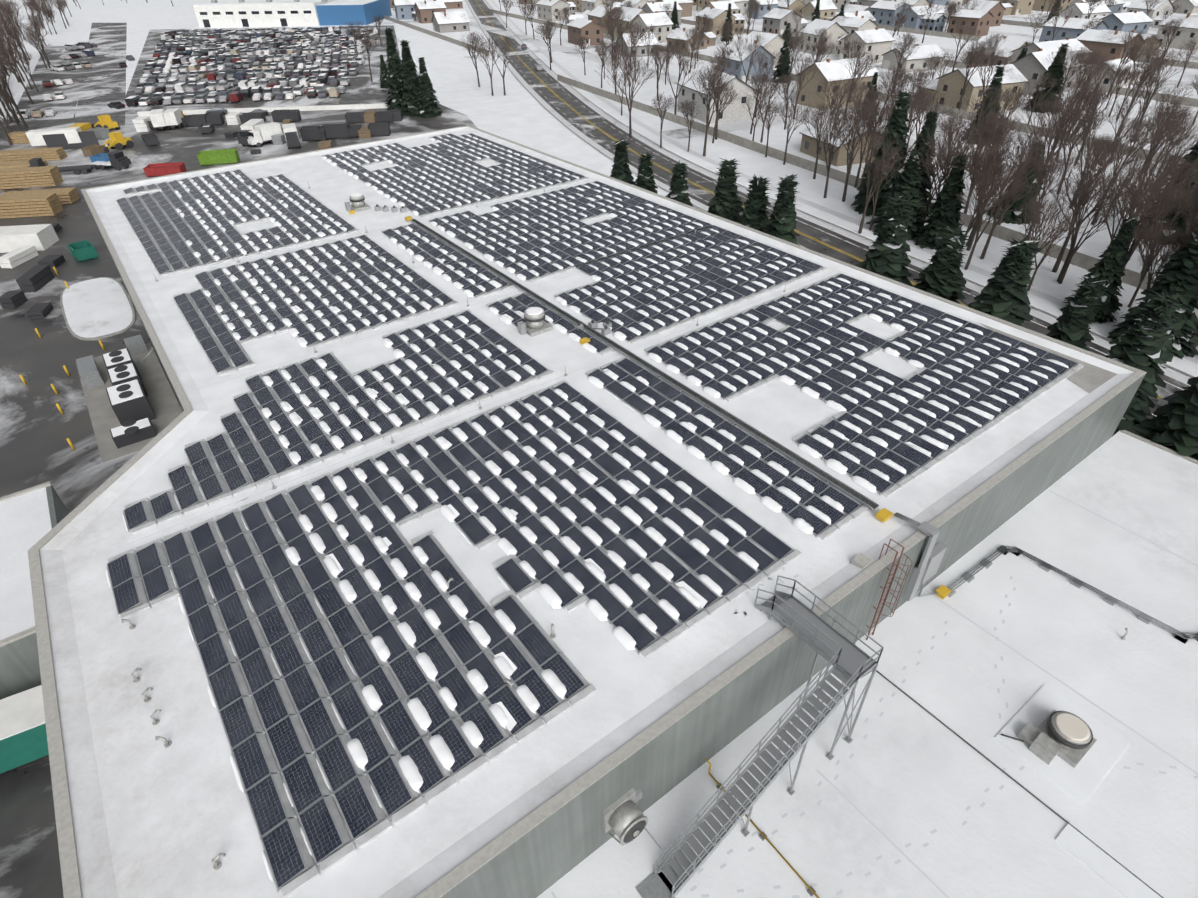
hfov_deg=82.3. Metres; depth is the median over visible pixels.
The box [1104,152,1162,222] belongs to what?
garden tree
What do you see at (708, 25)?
garden tree
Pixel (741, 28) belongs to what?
garden tree
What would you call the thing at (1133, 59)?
garden tree
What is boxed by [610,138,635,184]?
conifer
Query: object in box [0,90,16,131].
wood tree
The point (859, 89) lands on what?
garden tree
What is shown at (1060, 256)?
bare tree
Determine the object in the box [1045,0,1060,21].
conifer
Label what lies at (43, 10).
wood tree
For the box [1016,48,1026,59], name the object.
garden conifer
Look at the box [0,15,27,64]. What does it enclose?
wood tree
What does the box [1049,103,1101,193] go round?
garden tree
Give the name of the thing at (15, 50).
bare tree
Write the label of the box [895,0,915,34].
bare tree
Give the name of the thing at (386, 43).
bare tree
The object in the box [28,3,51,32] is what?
wood tree
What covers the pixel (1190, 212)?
garden tree
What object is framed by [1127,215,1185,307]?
garden tree
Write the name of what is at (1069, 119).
garden tree
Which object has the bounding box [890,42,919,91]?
garden tree
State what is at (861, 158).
garden tree
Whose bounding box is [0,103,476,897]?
yard asphalt
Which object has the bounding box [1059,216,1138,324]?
evergreen tree
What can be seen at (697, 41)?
garden tree
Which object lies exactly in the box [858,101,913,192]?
garden tree
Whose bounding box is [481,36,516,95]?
garden tree
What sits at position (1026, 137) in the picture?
garden tree
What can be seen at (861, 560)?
ladder box
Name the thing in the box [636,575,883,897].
stairs
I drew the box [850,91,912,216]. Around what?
conifer
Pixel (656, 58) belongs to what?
garden tree
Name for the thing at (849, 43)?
garden tree
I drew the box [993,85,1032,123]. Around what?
garden tree
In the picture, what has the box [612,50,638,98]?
garden tree
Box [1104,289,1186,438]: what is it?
conifer
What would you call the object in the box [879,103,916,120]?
garden tree
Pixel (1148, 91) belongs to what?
garden tree
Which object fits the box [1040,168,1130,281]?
garden tree
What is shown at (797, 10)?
garden tree
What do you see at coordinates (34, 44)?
bare tree
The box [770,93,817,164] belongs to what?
bare tree
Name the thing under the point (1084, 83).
garden tree
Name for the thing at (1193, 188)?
garden tree
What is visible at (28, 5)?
wood tree
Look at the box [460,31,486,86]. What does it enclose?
garden tree
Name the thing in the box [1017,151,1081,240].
garden tree
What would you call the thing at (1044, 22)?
garden tree
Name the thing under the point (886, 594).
ladder
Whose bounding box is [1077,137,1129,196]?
garden tree
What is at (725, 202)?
conifer
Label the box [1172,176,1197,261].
garden tree
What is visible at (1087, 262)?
fences
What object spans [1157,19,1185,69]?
bare tree
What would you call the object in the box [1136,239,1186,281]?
garden tree
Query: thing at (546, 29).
bare tree
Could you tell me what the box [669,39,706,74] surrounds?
garden tree
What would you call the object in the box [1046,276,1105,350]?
conifer
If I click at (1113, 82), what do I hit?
garden tree
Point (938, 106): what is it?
garden tree
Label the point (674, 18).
conifer
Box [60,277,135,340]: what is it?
snow island
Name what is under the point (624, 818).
fan wall
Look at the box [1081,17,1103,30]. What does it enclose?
garden tree
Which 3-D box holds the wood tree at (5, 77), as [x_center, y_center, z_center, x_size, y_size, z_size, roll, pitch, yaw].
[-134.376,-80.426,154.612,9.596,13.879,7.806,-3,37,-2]
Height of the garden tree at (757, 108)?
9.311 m
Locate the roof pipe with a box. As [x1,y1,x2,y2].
[1121,628,1127,639]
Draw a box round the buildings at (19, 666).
[0,485,69,699]
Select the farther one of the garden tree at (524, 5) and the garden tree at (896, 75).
the garden tree at (524, 5)
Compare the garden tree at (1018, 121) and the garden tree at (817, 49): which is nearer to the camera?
the garden tree at (1018, 121)
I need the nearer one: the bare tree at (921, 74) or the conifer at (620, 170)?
the conifer at (620, 170)
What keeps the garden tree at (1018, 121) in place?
on the ground at (518, 112)
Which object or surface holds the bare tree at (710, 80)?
on the sidewalk
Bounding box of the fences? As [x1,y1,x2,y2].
[383,8,1197,302]
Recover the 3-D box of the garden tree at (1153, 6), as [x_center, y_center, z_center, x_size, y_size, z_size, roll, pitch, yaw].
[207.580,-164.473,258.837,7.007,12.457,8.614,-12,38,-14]
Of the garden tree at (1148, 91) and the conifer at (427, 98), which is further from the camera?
the conifer at (427, 98)
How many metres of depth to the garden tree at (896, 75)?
122.45 m
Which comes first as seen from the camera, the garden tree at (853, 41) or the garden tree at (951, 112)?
the garden tree at (951, 112)
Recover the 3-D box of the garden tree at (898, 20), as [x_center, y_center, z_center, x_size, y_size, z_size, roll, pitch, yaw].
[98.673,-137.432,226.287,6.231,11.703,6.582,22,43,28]
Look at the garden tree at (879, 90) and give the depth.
111.18 m
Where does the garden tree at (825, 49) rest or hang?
on the ground at (518, 112)
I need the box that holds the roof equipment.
[121,184,919,869]
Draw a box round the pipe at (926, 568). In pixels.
[876,512,1197,897]
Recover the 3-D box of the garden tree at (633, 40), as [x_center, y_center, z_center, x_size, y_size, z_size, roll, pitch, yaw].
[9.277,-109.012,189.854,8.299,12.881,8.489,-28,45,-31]
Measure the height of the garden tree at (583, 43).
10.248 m
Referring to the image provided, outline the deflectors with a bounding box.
[108,134,1083,897]
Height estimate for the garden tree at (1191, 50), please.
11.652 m
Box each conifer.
[379,55,389,88]
[384,27,402,110]
[396,40,420,116]
[416,57,442,117]
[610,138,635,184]
[634,151,657,192]
[665,161,692,206]
[671,1,679,29]
[707,157,743,221]
[720,3,733,41]
[736,174,770,231]
[764,174,799,245]
[772,35,791,82]
[782,23,792,48]
[811,0,820,21]
[837,3,844,16]
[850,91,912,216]
[855,194,916,286]
[860,71,878,117]
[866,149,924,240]
[895,109,940,219]
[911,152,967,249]
[913,222,972,304]
[961,66,1004,144]
[967,235,1045,325]
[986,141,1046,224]
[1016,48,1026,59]
[1024,43,1069,112]
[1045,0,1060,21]
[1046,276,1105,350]
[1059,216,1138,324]
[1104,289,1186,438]
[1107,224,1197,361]
[1138,138,1197,243]
[1139,377,1197,460]
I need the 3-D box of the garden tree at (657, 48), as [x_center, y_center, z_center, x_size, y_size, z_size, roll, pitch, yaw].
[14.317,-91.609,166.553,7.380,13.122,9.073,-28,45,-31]
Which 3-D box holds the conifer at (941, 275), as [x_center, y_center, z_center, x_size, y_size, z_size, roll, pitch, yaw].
[29.923,-12.156,61.325,10.035,15.565,10.161,3,37,5]
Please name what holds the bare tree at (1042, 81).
on the ground at (518, 112)
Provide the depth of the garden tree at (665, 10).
290.03 m
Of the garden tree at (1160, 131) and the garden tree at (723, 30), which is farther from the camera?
the garden tree at (723, 30)
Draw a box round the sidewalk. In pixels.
[491,0,1197,363]
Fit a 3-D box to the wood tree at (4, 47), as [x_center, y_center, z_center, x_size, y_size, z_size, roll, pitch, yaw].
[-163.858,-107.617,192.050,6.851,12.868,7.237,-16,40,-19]
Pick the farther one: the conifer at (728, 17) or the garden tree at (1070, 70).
the conifer at (728, 17)
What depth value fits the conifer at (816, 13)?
299.32 m
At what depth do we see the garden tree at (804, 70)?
147.24 m
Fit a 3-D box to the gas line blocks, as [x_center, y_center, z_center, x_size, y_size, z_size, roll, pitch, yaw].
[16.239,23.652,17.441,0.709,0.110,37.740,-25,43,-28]
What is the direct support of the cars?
on the lot asphalt at (97, 88)
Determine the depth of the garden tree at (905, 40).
191.27 m
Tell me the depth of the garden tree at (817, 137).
110.86 m
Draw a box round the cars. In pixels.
[17,26,1176,405]
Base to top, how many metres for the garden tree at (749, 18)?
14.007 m
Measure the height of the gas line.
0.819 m
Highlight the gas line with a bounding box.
[705,758,818,897]
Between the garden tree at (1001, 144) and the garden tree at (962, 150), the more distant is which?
the garden tree at (1001, 144)
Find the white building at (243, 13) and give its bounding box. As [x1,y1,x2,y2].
[193,0,391,26]
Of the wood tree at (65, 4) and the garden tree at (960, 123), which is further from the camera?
the wood tree at (65, 4)
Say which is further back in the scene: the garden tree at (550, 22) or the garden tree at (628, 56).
the garden tree at (550, 22)
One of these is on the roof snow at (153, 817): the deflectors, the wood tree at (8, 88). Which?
the deflectors
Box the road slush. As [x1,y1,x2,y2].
[466,0,1190,385]
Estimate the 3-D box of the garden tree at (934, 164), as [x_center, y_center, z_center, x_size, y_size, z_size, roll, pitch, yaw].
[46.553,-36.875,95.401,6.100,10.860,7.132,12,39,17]
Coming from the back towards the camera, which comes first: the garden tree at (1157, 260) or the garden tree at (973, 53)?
the garden tree at (973, 53)
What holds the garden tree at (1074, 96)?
on the ground at (518, 112)
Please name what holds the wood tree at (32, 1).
on the ground at (518, 112)
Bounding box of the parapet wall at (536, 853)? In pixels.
[28,125,1146,897]
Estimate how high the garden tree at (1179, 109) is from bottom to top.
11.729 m
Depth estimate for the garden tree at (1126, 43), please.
159.03 m
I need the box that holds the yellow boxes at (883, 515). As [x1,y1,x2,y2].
[349,210,951,598]
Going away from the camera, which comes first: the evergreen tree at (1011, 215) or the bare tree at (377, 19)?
the evergreen tree at (1011, 215)
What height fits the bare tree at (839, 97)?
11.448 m
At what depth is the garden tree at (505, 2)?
302.05 m
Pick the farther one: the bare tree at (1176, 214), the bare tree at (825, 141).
the bare tree at (825, 141)
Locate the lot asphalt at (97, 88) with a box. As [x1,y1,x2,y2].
[11,23,401,125]
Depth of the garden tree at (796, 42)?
168.84 m
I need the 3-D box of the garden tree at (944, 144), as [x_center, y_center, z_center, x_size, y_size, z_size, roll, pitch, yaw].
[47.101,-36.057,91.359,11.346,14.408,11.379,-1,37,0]
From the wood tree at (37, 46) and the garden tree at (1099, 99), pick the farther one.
the wood tree at (37, 46)
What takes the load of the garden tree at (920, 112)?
on the ground at (518, 112)
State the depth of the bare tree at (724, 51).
162.42 m
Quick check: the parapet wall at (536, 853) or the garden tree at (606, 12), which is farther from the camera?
the garden tree at (606, 12)
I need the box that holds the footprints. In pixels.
[690,567,1197,897]
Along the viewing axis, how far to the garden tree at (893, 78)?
143.25 m
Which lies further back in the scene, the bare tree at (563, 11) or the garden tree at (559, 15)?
the bare tree at (563, 11)
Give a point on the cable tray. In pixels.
(831, 479)
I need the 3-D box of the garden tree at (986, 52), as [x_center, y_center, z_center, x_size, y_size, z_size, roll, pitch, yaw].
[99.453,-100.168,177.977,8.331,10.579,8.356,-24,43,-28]
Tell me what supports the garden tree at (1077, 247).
on the ground at (518, 112)
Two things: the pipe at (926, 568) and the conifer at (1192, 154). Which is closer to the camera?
the pipe at (926, 568)
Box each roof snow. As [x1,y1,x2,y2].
[0,432,1197,897]
[39,127,1134,897]
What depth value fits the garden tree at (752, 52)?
168.34 m
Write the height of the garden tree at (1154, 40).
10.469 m
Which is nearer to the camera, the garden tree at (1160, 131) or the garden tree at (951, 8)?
the garden tree at (1160, 131)
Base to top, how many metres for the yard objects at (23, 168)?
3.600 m
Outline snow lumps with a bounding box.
[105,135,1068,881]
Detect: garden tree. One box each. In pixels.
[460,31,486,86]
[469,35,505,95]
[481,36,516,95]
[502,0,514,27]
[514,0,537,34]
[520,2,536,38]
[538,19,557,62]
[550,8,569,44]
[574,36,591,74]
[594,38,615,87]
[595,44,607,78]
[600,0,617,33]
[600,14,619,60]
[600,41,627,93]
[603,6,619,38]
[605,6,624,35]
[608,72,636,115]
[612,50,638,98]
[614,26,628,56]
[622,30,644,80]
[623,0,635,7]
[626,21,647,65]
[646,41,674,98]
[647,46,666,77]
[649,46,702,114]
[661,3,671,11]
[663,45,676,84]
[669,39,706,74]
[675,100,700,151]
[685,27,709,72]
[685,28,707,68]
[694,14,716,60]
[697,57,741,139]
[709,81,739,142]
[714,20,739,45]
[728,33,770,82]
[733,26,746,39]
[741,2,763,34]
[741,91,771,140]
[744,75,790,142]
[746,0,760,28]
[749,69,780,133]
[752,3,765,29]
[752,101,780,156]
[769,72,803,129]
[779,26,812,91]
[783,33,804,55]
[788,52,820,118]
[791,5,804,33]
[793,101,840,178]
[806,39,832,62]
[810,95,882,201]
[811,28,832,55]
[812,39,838,61]
[817,76,864,114]
[830,32,870,58]
[839,93,890,187]
[841,38,859,58]
[841,120,875,173]
[844,50,880,114]
[845,80,909,165]
[846,78,869,109]
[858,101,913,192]
[859,160,899,229]
[871,68,925,111]
[878,66,911,107]
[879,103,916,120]
[887,90,949,164]
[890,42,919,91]
[892,13,908,36]
[896,32,919,62]
[899,82,934,136]
[906,136,969,231]
[908,88,943,147]
[913,2,943,42]
[917,118,994,188]
[918,100,951,124]
[919,142,963,199]
[923,51,957,76]
[924,56,940,77]
[926,125,988,178]
[935,113,969,171]
[941,1,959,32]
[942,106,979,154]
[944,18,982,70]
[945,3,960,30]
[953,146,1012,245]
[955,85,1025,168]
[956,170,1036,269]
[957,144,1017,250]
[958,0,979,9]
[958,40,997,108]
[960,165,1018,252]
[968,40,999,66]
[968,47,1017,106]
[972,106,1022,195]
[972,145,1070,258]
[975,131,1023,184]
[981,127,1043,205]
[985,34,1007,63]
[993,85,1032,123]
[997,133,1046,224]
[999,117,1083,166]
[1013,93,1099,174]
[1016,211,1091,290]
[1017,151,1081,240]
[1025,11,1049,42]
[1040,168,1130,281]
[1044,82,1091,157]
[1046,4,1075,40]
[1048,0,1065,20]
[1049,50,1082,75]
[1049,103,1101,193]
[1052,46,1090,113]
[1058,105,1154,208]
[1058,180,1122,283]
[1062,44,1115,123]
[1068,75,1100,134]
[1072,85,1121,165]
[1073,134,1119,206]
[1076,161,1179,243]
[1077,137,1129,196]
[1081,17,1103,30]
[1081,53,1110,95]
[1087,89,1114,131]
[1088,0,1106,18]
[1088,60,1116,102]
[1099,96,1160,163]
[1102,66,1134,109]
[1104,67,1139,116]
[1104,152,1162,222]
[1105,169,1194,286]
[1108,30,1157,96]
[1110,61,1153,118]
[1111,116,1165,184]
[1116,60,1163,135]
[1125,76,1172,120]
[1126,102,1197,196]
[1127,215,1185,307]
[1128,223,1192,301]
[1129,46,1156,85]
[1129,145,1197,245]
[1130,157,1197,246]
[1131,43,1179,106]
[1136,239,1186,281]
[1137,34,1165,77]
[1138,102,1197,176]
[1139,229,1193,266]
[1140,108,1181,177]
[1142,0,1162,14]
[1145,120,1196,184]
[1150,97,1190,140]
[1151,86,1193,137]
[1152,133,1197,184]
[1155,113,1197,176]
[1157,4,1183,18]
[1161,221,1197,342]
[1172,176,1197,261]
[1174,185,1197,237]
[1175,214,1197,345]
[1176,36,1197,87]
[1177,185,1197,246]
[1179,171,1197,233]
[1179,218,1197,240]
[1185,75,1197,123]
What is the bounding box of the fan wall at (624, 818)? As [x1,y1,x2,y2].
[602,788,661,848]
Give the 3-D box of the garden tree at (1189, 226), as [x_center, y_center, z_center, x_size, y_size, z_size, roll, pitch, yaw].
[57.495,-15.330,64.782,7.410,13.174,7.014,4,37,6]
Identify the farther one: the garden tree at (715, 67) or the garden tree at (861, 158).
the garden tree at (715, 67)
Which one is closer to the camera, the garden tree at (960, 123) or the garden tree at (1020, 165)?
the garden tree at (1020, 165)
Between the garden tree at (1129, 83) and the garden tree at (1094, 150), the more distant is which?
the garden tree at (1129, 83)
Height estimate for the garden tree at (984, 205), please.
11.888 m
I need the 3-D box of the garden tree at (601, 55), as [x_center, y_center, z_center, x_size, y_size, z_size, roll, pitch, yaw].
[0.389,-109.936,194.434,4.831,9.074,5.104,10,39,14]
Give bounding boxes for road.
[465,0,1194,418]
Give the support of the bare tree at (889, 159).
on the ground at (518, 112)
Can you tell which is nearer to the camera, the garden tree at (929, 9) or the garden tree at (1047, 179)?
the garden tree at (1047, 179)
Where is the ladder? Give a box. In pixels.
[866,539,912,639]
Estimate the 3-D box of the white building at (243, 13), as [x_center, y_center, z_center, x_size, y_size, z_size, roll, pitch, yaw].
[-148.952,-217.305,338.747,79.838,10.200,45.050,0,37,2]
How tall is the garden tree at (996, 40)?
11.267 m
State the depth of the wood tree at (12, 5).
284.54 m
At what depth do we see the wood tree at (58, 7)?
324.38 m
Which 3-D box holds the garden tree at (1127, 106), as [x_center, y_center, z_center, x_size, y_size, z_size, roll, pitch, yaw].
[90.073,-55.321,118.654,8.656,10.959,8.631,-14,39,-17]
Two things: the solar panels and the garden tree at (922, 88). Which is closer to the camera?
the solar panels
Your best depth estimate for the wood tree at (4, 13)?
239.11 m
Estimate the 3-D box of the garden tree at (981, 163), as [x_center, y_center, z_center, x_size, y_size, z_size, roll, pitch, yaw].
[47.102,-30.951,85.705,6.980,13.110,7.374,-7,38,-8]
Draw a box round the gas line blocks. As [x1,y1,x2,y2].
[716,783,815,896]
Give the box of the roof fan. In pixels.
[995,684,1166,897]
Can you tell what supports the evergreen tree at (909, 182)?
on the ground at (518, 112)
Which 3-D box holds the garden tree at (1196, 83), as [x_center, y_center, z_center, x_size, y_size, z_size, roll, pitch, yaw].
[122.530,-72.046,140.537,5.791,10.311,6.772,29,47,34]
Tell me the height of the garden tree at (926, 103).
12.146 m
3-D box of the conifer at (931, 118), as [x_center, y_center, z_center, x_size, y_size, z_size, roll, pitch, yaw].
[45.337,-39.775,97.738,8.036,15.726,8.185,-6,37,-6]
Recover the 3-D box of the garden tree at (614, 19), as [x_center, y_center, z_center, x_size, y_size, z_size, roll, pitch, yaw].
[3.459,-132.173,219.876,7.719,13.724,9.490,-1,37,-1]
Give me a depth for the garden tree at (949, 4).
257.26 m
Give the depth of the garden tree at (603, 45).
181.39 m
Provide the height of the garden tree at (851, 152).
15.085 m
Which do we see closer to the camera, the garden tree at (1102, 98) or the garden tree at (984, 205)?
the garden tree at (984, 205)
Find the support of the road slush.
on the road
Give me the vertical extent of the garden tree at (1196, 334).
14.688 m
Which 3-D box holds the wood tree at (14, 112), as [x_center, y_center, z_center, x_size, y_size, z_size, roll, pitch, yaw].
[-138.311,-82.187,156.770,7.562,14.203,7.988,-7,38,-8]
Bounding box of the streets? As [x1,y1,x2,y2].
[381,5,1197,217]
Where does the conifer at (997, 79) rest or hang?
on the ground at (518, 112)
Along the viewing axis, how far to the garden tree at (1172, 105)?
117.31 m
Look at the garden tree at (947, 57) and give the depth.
160.49 m
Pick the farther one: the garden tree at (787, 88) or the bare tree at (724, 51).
the bare tree at (724, 51)
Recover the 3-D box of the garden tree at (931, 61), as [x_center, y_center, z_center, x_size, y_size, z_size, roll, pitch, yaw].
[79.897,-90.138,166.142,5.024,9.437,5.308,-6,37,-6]
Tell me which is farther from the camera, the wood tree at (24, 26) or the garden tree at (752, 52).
the wood tree at (24, 26)
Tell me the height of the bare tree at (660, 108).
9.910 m
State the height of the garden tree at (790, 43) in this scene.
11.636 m
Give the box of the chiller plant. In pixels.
[19,267,181,461]
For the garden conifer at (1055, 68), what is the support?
on the ground at (518, 112)
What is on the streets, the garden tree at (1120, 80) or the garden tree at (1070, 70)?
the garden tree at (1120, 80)
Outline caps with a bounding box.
[0,430,1197,646]
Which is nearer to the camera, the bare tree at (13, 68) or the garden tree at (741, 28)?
the bare tree at (13, 68)
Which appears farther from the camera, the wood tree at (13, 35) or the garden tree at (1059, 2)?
the garden tree at (1059, 2)
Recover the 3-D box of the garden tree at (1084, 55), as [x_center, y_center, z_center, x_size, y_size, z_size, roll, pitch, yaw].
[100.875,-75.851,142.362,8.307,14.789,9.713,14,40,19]
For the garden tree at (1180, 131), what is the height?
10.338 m
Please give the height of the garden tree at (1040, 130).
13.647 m
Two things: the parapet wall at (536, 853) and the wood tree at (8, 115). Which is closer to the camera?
the parapet wall at (536, 853)
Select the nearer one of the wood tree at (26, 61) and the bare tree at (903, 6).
the wood tree at (26, 61)
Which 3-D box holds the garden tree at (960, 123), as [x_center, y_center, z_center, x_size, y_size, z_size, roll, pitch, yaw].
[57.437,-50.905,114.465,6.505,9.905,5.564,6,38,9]
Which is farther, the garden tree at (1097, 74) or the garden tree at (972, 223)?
the garden tree at (1097, 74)
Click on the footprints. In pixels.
(987, 789)
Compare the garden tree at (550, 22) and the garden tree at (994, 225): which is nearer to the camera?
the garden tree at (994, 225)
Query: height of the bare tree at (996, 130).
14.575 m
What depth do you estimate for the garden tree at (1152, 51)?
150.16 m
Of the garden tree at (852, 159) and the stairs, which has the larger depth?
the garden tree at (852, 159)
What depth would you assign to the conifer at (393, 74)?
162.23 m
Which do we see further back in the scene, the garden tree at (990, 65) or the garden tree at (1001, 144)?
the garden tree at (990, 65)
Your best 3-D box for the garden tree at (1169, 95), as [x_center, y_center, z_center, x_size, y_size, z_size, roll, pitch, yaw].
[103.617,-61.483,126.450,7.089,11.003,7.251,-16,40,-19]
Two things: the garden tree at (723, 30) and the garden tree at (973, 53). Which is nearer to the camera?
the garden tree at (973, 53)
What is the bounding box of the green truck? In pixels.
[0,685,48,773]
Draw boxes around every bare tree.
[0,43,33,103]
[0,57,27,127]
[0,76,13,144]
[1,37,23,77]
[23,33,46,61]
[45,10,56,33]
[345,20,363,55]
[350,25,380,81]
[371,15,383,45]
[377,36,399,51]
[535,22,555,69]
[561,7,570,22]
[594,48,654,138]
[598,10,630,67]
[638,24,660,67]
[647,92,675,147]
[668,35,688,76]
[689,65,735,155]
[712,45,735,71]
[744,48,783,117]
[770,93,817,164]
[809,108,863,197]
[817,78,856,114]
[850,126,909,233]
[883,145,912,166]
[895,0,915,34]
[905,67,933,123]
[960,47,982,67]
[962,112,1024,213]
[1014,192,1090,259]
[1016,71,1060,123]
[1018,90,1088,191]
[1047,131,1156,272]
[1069,126,1167,224]
[1105,0,1116,7]
[1113,185,1168,226]
[1131,48,1196,140]
[1140,184,1197,273]
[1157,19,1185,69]
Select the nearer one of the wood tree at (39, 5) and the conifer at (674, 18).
the conifer at (674, 18)
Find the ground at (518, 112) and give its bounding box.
[0,0,1197,377]
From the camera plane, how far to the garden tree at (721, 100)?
132.36 m
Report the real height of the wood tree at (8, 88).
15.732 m
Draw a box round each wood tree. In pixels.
[0,0,25,39]
[0,3,21,45]
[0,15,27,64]
[0,22,26,72]
[0,27,24,81]
[0,35,19,82]
[0,39,32,89]
[0,46,24,120]
[0,59,19,124]
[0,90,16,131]
[0,99,12,121]
[1,8,26,56]
[3,25,29,59]
[3,63,19,121]
[13,51,38,91]
[19,22,49,63]
[20,22,50,67]
[20,34,48,68]
[22,1,38,14]
[23,0,43,28]
[25,13,48,47]
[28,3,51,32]
[29,0,45,26]
[34,6,51,34]
[38,4,55,32]
[47,0,66,28]
[55,0,68,25]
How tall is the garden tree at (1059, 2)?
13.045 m
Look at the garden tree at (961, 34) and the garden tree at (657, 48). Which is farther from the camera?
the garden tree at (961, 34)
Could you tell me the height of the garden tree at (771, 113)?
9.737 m
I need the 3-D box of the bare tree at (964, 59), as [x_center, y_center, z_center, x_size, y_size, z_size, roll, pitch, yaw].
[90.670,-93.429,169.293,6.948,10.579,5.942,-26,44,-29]
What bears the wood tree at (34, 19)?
on the ground at (518, 112)
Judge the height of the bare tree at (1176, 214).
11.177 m
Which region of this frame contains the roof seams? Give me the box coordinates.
[64,179,1197,897]
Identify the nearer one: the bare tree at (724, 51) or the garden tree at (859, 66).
the garden tree at (859, 66)
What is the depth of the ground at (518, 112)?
162.28 m
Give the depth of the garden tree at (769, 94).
131.45 m
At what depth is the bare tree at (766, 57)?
147.17 m
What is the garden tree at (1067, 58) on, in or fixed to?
on the ground at (518, 112)
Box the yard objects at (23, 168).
[0,103,402,319]
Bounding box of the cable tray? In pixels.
[410,219,878,509]
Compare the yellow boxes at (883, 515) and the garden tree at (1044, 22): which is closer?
the yellow boxes at (883, 515)
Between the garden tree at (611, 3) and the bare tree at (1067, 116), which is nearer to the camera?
the bare tree at (1067, 116)
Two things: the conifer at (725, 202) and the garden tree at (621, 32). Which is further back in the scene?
the garden tree at (621, 32)
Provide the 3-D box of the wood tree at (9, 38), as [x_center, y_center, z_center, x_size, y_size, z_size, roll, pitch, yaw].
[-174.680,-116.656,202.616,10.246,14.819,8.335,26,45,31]
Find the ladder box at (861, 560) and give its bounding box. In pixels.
[851,553,871,568]
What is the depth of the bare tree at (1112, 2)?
281.14 m
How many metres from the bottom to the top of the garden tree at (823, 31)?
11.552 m
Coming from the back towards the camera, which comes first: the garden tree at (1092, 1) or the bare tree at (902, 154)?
the garden tree at (1092, 1)
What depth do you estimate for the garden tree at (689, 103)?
126.94 m
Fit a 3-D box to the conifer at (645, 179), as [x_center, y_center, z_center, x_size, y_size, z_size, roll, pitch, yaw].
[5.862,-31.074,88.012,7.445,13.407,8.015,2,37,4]
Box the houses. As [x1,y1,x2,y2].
[389,0,1197,166]
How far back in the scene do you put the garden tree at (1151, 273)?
67.47 m
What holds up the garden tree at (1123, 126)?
on the ground at (518, 112)
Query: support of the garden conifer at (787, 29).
on the ground at (518, 112)
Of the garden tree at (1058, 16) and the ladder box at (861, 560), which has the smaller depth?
the ladder box at (861, 560)
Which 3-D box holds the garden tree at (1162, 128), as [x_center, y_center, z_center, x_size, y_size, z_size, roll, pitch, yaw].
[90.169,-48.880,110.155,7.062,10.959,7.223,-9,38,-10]
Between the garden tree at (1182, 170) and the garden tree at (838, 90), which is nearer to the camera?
the garden tree at (1182, 170)
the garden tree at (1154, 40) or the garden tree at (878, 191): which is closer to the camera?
the garden tree at (878, 191)
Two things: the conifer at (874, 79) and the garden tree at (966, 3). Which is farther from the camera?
the garden tree at (966, 3)
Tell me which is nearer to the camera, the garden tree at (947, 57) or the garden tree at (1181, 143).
the garden tree at (1181, 143)
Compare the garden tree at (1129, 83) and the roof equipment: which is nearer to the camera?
the roof equipment
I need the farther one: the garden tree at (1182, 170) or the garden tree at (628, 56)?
the garden tree at (628, 56)
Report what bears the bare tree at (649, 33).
on the ground at (518, 112)
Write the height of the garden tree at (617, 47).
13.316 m
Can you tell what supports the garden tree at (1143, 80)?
on the ground at (518, 112)
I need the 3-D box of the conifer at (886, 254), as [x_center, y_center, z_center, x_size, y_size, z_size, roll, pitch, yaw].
[25.786,-15.022,64.310,10.568,16.863,9.772,2,37,5]
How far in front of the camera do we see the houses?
230.57 m
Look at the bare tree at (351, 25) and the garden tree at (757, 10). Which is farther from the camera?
the garden tree at (757, 10)
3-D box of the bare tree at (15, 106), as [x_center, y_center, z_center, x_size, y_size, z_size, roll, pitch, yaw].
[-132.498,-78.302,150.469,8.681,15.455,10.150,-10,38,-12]
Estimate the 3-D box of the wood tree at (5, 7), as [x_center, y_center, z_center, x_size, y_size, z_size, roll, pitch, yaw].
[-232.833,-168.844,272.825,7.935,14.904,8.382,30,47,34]
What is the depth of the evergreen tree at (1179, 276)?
65.65 m
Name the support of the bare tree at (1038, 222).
on the ground at (518, 112)
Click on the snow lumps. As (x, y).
(507, 669)
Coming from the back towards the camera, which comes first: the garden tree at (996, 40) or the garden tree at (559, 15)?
the garden tree at (559, 15)
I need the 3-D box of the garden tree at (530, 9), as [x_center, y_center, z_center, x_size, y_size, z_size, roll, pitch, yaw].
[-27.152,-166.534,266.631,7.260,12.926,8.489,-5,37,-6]
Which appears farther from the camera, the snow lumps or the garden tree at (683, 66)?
the garden tree at (683, 66)
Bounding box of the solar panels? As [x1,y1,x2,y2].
[107,133,1076,889]

